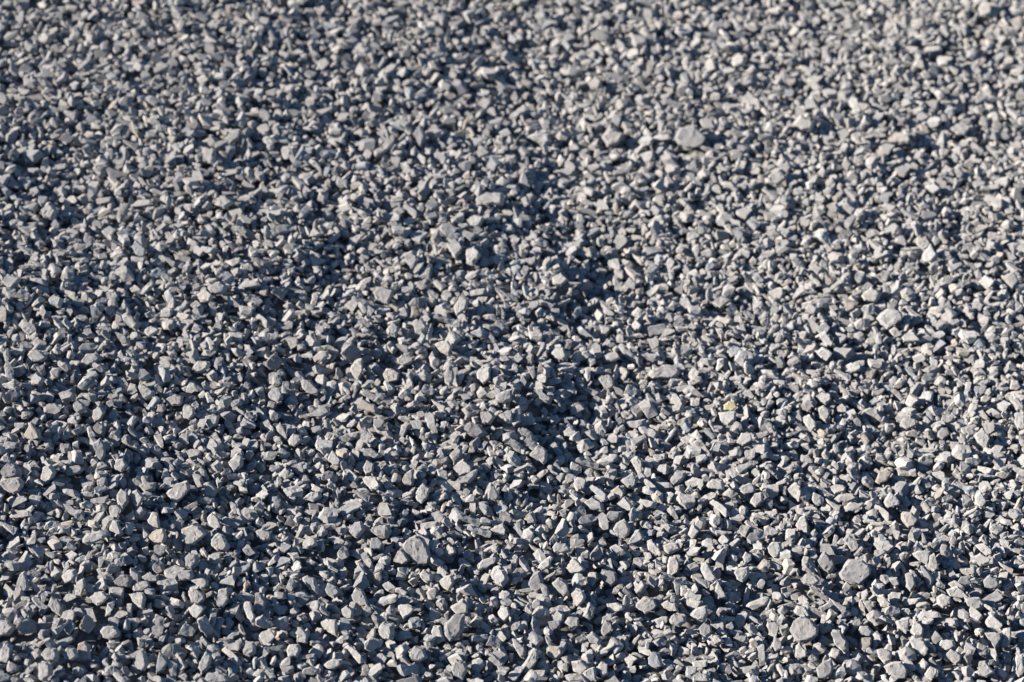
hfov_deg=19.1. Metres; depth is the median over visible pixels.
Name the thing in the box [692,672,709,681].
stone
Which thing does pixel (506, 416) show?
stone
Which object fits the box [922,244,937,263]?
stone
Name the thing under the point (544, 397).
stone
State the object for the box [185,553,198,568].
stone
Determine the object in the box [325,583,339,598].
stone
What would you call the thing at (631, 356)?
stone
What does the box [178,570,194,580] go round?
stone
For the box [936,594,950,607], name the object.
stone
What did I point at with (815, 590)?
stone
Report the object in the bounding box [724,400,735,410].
stone
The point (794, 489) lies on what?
stone
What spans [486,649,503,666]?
stone
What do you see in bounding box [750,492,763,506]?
stone
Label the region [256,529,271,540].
stone
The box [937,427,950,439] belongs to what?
stone
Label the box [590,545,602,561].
stone
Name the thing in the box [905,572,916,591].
stone
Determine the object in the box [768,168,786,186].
stone
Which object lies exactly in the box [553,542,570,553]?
stone
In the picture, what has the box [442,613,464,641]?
stone
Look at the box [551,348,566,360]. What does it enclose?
stone
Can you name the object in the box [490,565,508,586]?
stone
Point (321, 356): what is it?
stone
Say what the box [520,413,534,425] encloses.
stone
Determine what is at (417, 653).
stone
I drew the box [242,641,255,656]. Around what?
stone
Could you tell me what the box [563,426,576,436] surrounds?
stone
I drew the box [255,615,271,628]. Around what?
stone
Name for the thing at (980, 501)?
stone
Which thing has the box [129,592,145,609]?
stone
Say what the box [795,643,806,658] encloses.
stone
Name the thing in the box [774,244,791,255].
stone
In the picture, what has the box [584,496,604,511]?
stone
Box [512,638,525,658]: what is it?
stone
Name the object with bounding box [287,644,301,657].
stone
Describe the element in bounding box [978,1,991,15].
stone
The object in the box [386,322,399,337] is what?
stone
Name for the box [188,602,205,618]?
stone
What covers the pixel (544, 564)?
stone
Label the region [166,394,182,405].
stone
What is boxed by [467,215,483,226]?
stone
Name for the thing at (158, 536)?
stone
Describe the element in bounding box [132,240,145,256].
stone
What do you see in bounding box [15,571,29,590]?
stone
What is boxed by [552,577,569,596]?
stone
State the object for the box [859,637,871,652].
stone
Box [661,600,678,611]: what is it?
stone
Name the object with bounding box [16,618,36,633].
stone
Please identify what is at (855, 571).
stone
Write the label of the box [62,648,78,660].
stone
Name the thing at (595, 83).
stone
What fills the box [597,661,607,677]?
stone
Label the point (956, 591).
stone
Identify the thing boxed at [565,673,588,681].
stone
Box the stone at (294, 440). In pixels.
[288,433,302,446]
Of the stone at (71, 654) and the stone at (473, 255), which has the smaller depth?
the stone at (71, 654)
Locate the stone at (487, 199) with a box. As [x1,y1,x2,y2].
[476,192,504,205]
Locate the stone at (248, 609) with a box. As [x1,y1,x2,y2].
[244,601,255,622]
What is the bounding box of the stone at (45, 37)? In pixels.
[38,31,52,44]
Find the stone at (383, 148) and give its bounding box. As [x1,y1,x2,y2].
[374,141,392,157]
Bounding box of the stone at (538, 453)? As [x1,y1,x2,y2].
[529,445,547,463]
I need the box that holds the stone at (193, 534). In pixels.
[181,524,206,544]
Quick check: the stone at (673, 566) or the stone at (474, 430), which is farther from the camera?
the stone at (474, 430)
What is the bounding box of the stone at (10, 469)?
[0,460,21,477]
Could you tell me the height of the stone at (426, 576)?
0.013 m
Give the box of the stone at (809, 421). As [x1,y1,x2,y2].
[803,414,816,431]
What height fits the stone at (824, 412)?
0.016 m
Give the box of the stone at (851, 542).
[843,534,858,551]
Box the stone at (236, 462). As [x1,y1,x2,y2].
[228,452,243,471]
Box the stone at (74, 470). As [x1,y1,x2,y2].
[65,465,85,475]
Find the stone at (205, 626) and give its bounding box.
[197,615,213,635]
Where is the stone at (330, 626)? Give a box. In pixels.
[321,619,337,636]
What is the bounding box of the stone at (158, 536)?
[148,529,166,543]
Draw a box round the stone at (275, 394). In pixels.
[267,387,282,402]
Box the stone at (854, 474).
[846,466,860,482]
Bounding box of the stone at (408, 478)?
[402,469,413,485]
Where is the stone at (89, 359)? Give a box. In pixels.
[81,353,101,366]
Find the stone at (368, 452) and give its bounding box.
[358,448,381,457]
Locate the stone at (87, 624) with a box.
[79,615,95,632]
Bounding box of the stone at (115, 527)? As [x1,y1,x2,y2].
[109,520,122,535]
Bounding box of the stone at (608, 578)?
[599,570,617,586]
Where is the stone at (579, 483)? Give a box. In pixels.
[573,477,585,492]
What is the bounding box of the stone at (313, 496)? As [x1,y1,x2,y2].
[303,490,321,501]
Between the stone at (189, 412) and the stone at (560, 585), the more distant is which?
the stone at (189, 412)
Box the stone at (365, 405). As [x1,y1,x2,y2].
[357,400,377,412]
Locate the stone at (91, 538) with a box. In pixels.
[82,530,110,544]
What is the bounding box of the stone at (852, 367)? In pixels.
[844,363,860,372]
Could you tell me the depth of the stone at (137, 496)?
2.81 m
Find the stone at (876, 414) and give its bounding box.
[863,407,882,421]
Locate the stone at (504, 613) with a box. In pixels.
[498,607,509,621]
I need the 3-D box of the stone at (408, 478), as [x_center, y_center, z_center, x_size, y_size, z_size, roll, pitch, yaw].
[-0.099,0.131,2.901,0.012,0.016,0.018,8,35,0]
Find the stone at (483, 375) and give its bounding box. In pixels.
[477,366,490,383]
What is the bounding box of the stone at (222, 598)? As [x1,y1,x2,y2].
[216,588,228,607]
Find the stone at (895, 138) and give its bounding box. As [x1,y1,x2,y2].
[887,132,911,144]
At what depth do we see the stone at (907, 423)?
3.03 m
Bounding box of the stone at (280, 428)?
[276,423,287,440]
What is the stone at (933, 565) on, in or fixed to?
on the ground
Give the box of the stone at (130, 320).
[122,312,140,330]
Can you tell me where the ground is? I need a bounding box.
[0,0,1023,681]
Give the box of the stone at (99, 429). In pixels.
[93,422,105,436]
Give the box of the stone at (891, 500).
[884,492,899,507]
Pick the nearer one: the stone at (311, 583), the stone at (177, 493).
the stone at (311, 583)
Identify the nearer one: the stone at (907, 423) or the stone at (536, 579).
the stone at (536, 579)
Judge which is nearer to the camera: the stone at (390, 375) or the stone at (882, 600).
the stone at (882, 600)
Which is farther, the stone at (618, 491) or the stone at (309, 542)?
the stone at (618, 491)
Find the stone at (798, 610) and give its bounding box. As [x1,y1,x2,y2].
[794,605,810,616]
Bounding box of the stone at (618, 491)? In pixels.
[610,485,625,498]
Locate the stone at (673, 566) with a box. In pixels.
[667,556,678,575]
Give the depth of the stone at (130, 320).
3.05 m
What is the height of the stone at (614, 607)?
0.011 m
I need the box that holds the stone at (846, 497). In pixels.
[834,493,857,502]
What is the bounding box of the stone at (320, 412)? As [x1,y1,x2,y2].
[307,406,330,418]
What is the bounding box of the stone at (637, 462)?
[631,456,642,472]
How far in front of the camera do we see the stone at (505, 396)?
2.99 m
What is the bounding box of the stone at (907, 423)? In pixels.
[900,418,915,429]
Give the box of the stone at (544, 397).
[534,390,552,403]
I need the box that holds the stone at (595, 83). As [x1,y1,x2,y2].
[588,76,601,90]
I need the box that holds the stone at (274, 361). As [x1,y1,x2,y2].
[265,352,282,369]
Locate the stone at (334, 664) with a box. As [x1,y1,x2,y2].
[324,658,342,669]
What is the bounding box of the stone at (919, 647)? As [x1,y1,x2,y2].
[909,636,927,656]
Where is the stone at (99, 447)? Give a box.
[93,438,105,461]
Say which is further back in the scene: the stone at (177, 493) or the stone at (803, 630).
the stone at (177, 493)
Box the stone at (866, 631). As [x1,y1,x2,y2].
[858,626,873,636]
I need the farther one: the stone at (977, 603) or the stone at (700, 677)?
the stone at (977, 603)
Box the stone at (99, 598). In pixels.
[89,591,108,605]
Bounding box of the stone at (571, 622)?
[563,616,578,627]
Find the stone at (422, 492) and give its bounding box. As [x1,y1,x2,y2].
[416,483,430,503]
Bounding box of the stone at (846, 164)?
[842,157,850,172]
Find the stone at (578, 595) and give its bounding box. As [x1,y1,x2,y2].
[571,588,585,606]
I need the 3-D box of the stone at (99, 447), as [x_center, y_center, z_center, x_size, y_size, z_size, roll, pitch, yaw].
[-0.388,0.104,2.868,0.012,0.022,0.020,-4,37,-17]
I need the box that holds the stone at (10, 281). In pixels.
[2,274,20,288]
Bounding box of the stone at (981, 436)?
[973,428,989,447]
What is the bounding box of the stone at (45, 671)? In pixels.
[38,662,52,680]
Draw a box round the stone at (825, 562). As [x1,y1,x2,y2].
[817,551,833,573]
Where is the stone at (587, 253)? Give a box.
[574,247,593,259]
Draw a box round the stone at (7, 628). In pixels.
[0,620,15,635]
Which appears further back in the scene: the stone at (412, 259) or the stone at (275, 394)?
the stone at (412, 259)
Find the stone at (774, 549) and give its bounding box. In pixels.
[768,542,781,557]
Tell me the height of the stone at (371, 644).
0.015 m
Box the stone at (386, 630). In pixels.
[378,623,394,639]
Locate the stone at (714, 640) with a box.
[707,635,724,645]
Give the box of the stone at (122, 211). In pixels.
[117,203,128,223]
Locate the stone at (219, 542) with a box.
[211,533,229,551]
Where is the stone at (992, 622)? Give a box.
[985,613,1002,628]
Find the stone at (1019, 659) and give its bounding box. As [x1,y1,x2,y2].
[1015,654,1023,677]
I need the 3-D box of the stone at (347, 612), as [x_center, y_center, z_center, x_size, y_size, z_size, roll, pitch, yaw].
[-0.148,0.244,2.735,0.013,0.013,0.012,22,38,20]
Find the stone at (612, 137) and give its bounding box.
[601,128,624,147]
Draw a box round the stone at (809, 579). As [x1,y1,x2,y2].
[800,574,819,585]
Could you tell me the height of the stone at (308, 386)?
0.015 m
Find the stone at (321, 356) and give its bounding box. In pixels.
[313,351,328,361]
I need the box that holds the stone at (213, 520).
[207,513,221,529]
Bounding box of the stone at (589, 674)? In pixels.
[582,667,596,681]
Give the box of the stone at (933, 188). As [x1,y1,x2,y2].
[925,184,941,193]
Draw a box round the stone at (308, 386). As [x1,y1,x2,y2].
[301,379,318,394]
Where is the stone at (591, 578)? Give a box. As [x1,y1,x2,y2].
[587,572,597,585]
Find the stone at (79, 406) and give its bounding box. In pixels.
[73,400,86,414]
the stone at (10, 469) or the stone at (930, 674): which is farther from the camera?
the stone at (10, 469)
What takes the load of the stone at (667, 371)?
on the ground
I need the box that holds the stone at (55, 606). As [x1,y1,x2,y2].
[48,597,63,615]
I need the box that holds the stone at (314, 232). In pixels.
[308,227,321,236]
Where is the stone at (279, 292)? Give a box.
[271,287,288,299]
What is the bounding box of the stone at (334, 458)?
[328,450,340,465]
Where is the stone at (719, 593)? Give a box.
[714,582,726,599]
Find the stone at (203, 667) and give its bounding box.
[197,651,211,675]
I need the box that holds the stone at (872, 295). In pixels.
[861,287,881,302]
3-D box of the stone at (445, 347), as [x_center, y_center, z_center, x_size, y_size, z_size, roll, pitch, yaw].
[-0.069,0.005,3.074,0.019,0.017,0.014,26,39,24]
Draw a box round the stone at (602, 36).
[591,29,612,44]
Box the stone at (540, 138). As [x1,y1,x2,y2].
[527,132,550,143]
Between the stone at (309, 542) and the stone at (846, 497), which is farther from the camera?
the stone at (846, 497)
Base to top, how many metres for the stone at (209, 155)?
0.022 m
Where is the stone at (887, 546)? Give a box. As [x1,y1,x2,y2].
[874,540,894,553]
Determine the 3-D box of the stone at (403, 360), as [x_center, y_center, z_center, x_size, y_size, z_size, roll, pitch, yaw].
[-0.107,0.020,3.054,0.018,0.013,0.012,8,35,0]
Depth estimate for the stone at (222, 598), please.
2.71 m
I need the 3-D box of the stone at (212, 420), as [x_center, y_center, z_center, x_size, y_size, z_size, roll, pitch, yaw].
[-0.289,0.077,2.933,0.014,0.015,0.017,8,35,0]
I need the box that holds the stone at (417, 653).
[409,646,426,661]
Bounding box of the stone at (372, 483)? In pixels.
[362,476,380,490]
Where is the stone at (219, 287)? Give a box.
[208,281,227,294]
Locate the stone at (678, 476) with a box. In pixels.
[670,470,685,485]
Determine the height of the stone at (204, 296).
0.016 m
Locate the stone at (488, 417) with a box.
[480,411,495,424]
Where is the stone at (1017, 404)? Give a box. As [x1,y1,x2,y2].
[1008,393,1023,411]
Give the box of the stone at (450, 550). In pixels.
[445,544,456,556]
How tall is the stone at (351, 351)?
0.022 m
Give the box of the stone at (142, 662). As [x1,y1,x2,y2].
[135,650,148,670]
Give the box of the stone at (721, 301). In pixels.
[713,296,731,307]
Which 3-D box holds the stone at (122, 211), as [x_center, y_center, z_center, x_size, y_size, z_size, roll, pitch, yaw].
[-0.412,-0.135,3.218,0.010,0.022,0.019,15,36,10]
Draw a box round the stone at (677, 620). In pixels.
[669,614,686,626]
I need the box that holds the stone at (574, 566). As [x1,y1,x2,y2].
[567,558,584,572]
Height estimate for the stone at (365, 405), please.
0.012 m
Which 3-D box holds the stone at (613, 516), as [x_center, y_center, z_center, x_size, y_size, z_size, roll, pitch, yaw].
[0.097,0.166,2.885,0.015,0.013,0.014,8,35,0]
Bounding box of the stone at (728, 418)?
[718,411,736,425]
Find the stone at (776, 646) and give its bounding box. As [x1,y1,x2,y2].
[770,636,781,652]
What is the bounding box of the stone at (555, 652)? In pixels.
[546,646,563,659]
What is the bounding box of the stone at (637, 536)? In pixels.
[628,529,645,544]
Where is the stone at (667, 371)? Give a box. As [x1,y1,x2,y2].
[647,364,679,378]
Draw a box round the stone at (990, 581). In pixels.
[983,574,1000,589]
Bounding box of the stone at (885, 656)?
[877,648,891,663]
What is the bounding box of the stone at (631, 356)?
[618,345,642,367]
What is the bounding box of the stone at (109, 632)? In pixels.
[100,626,120,639]
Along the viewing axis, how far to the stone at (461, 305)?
3.13 m
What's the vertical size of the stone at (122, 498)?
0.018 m
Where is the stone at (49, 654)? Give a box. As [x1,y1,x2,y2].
[41,647,59,661]
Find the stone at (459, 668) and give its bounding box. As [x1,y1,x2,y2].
[451,659,467,679]
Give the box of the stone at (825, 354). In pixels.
[817,347,831,360]
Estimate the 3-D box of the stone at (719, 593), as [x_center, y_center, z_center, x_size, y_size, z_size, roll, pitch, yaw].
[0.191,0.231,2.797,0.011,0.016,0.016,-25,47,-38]
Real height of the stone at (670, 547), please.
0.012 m
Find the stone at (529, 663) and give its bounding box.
[522,648,538,672]
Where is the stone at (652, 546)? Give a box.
[647,539,661,556]
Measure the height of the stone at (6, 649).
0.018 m
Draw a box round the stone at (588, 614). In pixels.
[583,602,595,620]
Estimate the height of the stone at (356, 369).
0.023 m
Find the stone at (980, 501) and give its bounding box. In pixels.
[974,492,986,508]
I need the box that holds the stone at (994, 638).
[985,632,1001,648]
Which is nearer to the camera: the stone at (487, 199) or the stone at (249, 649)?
the stone at (249, 649)
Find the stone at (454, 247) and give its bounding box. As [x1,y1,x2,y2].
[446,238,462,259]
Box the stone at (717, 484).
[706,479,724,489]
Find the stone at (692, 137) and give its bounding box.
[675,125,705,148]
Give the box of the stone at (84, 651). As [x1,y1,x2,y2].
[77,641,91,661]
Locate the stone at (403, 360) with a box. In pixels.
[397,355,414,365]
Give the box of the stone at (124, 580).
[114,575,132,587]
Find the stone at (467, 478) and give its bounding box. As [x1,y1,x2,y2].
[455,469,477,484]
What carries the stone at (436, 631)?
on the ground
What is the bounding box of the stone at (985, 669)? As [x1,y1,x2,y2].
[977,661,994,676]
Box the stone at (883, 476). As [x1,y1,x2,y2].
[875,469,891,483]
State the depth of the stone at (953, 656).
2.72 m
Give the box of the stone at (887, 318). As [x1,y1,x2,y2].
[876,308,901,329]
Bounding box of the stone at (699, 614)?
[690,606,707,621]
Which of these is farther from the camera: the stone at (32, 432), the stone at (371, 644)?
the stone at (32, 432)
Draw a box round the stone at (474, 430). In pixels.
[464,423,487,438]
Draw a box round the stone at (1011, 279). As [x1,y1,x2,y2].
[1002,271,1019,290]
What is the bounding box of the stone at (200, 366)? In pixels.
[193,361,209,372]
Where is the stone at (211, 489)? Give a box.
[203,482,218,497]
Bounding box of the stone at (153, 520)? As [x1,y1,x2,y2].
[147,512,159,528]
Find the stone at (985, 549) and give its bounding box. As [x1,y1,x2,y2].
[975,543,991,555]
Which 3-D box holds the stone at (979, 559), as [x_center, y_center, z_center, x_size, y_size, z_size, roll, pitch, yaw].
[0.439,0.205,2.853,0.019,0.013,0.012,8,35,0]
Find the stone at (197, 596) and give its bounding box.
[188,589,204,603]
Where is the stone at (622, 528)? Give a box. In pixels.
[613,519,630,538]
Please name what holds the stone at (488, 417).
on the ground
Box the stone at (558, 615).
[553,610,563,623]
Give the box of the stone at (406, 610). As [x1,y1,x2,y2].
[398,604,415,618]
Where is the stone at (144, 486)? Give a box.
[139,481,156,491]
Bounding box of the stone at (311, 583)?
[302,575,318,593]
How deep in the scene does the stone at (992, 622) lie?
2.77 m
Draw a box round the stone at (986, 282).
[979,275,993,289]
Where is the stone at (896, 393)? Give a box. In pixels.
[884,385,905,400]
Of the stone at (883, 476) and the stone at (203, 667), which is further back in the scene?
the stone at (883, 476)
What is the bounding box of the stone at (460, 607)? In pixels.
[450,598,468,614]
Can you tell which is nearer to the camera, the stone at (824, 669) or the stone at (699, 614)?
the stone at (824, 669)
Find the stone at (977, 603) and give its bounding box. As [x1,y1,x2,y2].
[964,596,986,611]
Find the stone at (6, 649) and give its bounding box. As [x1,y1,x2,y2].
[0,642,12,662]
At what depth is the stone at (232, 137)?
3.35 m
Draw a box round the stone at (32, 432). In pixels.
[24,422,41,439]
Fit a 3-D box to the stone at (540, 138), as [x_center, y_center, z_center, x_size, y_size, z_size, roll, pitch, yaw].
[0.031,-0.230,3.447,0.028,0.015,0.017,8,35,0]
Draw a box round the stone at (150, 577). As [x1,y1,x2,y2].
[142,573,158,582]
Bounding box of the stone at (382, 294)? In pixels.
[373,286,394,303]
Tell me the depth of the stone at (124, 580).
2.71 m
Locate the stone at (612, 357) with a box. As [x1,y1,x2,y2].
[603,351,620,361]
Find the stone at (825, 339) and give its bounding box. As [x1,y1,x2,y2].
[819,331,833,347]
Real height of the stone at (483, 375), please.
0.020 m
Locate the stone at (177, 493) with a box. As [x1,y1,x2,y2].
[166,481,189,502]
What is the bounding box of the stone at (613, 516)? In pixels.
[607,511,622,522]
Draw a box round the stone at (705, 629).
[699,622,712,636]
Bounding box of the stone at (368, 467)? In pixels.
[363,460,373,474]
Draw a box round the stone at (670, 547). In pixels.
[663,542,680,553]
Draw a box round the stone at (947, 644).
[938,639,955,650]
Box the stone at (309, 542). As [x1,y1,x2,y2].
[302,536,317,549]
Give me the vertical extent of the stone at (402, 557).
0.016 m
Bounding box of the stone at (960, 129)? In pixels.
[950,124,970,135]
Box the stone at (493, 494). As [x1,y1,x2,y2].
[487,484,499,501]
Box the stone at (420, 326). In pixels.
[414,317,428,334]
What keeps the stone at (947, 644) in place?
on the ground
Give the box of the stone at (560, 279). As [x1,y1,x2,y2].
[552,273,568,285]
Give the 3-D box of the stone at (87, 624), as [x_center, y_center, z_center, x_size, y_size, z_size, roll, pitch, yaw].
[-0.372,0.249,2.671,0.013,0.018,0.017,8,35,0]
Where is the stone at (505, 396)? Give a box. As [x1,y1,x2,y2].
[495,388,512,402]
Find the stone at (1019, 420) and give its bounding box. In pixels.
[1014,411,1023,430]
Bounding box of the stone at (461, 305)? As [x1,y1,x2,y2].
[454,295,468,314]
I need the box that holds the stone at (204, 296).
[197,289,213,302]
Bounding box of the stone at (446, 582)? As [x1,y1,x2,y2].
[439,574,453,591]
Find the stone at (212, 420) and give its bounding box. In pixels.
[205,414,219,428]
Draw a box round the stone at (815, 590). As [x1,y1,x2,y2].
[810,586,828,600]
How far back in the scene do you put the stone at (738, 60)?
3.60 m
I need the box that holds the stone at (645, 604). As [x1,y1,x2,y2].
[636,596,656,613]
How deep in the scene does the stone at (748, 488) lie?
2.92 m
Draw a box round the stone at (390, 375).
[383,368,399,382]
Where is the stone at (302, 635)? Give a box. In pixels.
[297,627,307,643]
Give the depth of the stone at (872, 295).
3.19 m
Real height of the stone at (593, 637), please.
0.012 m
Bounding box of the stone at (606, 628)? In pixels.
[601,620,612,635]
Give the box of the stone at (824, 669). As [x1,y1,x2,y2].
[816,658,833,678]
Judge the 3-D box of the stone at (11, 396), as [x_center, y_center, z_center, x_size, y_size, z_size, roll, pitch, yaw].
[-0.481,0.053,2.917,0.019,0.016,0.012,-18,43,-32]
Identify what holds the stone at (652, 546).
on the ground
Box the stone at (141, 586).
[133,581,150,591]
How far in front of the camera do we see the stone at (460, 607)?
2.75 m
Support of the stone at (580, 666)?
on the ground
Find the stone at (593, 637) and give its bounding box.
[586,631,601,645]
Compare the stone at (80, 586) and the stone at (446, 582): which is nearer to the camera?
the stone at (80, 586)
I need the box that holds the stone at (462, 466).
[453,459,472,474]
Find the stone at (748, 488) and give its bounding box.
[738,483,755,494]
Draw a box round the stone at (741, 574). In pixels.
[734,567,749,581]
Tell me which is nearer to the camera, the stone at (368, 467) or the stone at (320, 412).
the stone at (368, 467)
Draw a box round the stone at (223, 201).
[213,195,233,208]
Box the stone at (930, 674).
[924,666,936,680]
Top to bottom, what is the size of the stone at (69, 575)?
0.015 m
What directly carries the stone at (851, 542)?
on the ground
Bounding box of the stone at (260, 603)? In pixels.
[255,592,266,614]
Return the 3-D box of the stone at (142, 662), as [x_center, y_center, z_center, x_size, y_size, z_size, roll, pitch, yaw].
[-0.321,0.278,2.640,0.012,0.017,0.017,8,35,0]
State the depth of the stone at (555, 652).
2.71 m
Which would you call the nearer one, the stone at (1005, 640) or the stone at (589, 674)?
the stone at (589, 674)
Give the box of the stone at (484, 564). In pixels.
[477,557,496,569]
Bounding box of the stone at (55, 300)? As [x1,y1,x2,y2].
[48,294,63,308]
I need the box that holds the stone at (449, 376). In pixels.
[444,365,453,385]
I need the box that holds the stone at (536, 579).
[528,571,543,592]
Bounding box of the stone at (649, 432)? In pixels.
[638,426,657,437]
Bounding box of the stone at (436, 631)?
[431,625,445,642]
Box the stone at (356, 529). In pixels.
[349,521,364,538]
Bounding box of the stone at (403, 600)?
[397,596,414,604]
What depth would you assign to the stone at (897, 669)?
2.70 m
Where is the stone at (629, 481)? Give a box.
[621,472,636,488]
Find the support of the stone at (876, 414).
on the ground
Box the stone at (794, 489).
[788,482,800,501]
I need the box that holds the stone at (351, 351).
[341,342,361,360]
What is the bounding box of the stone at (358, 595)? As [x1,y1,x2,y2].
[351,587,368,606]
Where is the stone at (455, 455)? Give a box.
[449,445,462,465]
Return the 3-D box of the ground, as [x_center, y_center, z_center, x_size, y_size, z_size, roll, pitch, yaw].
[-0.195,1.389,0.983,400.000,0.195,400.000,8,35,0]
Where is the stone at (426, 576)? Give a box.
[420,569,432,582]
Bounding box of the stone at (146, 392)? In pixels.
[138,383,154,399]
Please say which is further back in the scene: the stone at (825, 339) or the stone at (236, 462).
the stone at (825, 339)
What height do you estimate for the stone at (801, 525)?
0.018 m
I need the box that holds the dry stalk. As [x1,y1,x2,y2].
[462,110,481,128]
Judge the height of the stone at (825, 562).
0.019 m
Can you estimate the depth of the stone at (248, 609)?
2.71 m
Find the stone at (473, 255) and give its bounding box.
[466,246,481,265]
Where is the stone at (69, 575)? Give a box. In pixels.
[62,569,77,582]
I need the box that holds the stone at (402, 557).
[393,547,410,563]
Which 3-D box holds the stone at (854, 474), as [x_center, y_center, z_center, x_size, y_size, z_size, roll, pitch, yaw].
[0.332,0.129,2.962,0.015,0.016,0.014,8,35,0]
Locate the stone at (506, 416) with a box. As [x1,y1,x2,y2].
[498,410,511,422]
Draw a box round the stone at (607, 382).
[599,375,614,390]
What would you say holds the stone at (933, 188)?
on the ground
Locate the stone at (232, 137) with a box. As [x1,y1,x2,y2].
[225,129,240,143]
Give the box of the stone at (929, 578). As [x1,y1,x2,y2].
[920,566,934,587]
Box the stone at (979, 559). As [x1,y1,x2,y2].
[970,553,990,565]
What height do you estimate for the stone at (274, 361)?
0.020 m
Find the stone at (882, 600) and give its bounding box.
[877,594,891,606]
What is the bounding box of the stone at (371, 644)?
[364,637,382,651]
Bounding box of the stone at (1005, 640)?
[1000,628,1011,647]
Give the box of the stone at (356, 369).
[350,358,363,380]
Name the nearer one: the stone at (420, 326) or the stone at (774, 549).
the stone at (774, 549)
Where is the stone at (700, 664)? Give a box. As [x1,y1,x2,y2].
[692,660,707,667]
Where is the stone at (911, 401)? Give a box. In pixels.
[905,394,918,407]
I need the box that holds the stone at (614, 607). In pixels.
[607,603,624,612]
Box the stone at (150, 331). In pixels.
[144,326,159,336]
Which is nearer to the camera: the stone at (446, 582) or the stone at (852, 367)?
the stone at (446, 582)
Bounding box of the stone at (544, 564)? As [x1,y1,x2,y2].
[537,556,552,572]
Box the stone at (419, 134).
[413,125,426,147]
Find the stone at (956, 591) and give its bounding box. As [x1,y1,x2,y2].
[946,586,967,598]
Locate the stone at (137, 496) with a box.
[130,489,143,507]
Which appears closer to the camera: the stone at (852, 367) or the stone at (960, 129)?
the stone at (852, 367)
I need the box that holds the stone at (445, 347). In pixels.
[435,341,451,355]
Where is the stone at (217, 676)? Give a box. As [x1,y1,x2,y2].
[204,671,229,681]
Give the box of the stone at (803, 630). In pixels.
[790,616,818,643]
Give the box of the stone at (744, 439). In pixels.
[736,432,751,445]
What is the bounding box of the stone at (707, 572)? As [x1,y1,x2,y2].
[700,562,716,583]
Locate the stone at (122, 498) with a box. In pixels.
[117,489,128,508]
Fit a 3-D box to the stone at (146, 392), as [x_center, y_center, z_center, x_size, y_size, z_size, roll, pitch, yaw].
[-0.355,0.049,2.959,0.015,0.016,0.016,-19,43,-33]
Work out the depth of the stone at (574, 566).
2.81 m
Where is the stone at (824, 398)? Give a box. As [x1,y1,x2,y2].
[816,392,830,404]
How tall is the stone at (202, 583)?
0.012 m
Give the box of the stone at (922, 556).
[912,550,930,564]
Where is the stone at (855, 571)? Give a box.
[839,559,871,584]
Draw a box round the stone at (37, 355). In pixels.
[28,350,47,361]
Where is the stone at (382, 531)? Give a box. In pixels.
[368,524,391,538]
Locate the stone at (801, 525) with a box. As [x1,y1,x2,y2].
[795,515,808,535]
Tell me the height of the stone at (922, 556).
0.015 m
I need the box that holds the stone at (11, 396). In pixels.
[2,387,20,403]
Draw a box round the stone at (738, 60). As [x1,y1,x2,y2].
[731,53,744,66]
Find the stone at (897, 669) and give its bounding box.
[884,661,907,678]
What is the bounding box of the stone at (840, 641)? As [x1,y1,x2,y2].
[831,629,848,652]
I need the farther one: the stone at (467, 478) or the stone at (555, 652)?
the stone at (467, 478)
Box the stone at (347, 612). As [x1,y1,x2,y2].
[341,605,353,618]
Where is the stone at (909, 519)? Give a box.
[901,511,919,527]
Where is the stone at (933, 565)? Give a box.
[928,553,938,571]
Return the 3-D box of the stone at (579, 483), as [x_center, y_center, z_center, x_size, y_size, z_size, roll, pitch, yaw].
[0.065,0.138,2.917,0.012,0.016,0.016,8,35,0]
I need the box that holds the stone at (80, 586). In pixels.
[75,578,85,597]
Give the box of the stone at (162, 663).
[156,652,167,674]
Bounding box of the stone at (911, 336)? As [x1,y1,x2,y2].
[902,329,921,341]
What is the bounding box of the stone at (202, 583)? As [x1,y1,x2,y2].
[191,578,208,589]
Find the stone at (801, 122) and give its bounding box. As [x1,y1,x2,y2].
[793,115,814,130]
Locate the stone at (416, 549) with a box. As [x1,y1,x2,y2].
[402,535,431,565]
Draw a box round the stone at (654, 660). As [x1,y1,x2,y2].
[648,652,662,668]
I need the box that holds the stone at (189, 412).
[183,404,194,419]
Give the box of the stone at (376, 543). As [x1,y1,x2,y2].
[370,537,383,549]
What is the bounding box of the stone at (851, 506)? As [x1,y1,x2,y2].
[844,502,862,511]
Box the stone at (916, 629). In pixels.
[910,621,923,636]
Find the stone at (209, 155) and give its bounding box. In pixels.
[202,147,216,164]
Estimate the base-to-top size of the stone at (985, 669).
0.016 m
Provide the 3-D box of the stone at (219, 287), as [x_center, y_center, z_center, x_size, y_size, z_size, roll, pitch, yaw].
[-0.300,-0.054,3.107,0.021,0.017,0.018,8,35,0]
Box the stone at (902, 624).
[895,617,909,633]
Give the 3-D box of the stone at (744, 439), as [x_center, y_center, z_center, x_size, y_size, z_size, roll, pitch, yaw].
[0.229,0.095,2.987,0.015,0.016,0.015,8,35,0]
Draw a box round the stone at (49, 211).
[41,202,59,220]
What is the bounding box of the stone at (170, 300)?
[164,289,175,309]
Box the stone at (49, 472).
[41,464,56,484]
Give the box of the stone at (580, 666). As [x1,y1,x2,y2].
[571,660,589,672]
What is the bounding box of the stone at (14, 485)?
[0,477,23,493]
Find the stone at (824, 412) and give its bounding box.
[818,405,830,421]
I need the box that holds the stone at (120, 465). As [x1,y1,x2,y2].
[114,459,126,471]
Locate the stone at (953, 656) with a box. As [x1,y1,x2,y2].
[946,649,961,664]
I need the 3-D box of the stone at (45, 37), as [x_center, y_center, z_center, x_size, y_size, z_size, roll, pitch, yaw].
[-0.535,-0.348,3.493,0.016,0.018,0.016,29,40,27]
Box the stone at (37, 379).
[31,372,45,386]
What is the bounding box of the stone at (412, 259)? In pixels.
[404,250,419,270]
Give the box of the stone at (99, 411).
[92,405,105,422]

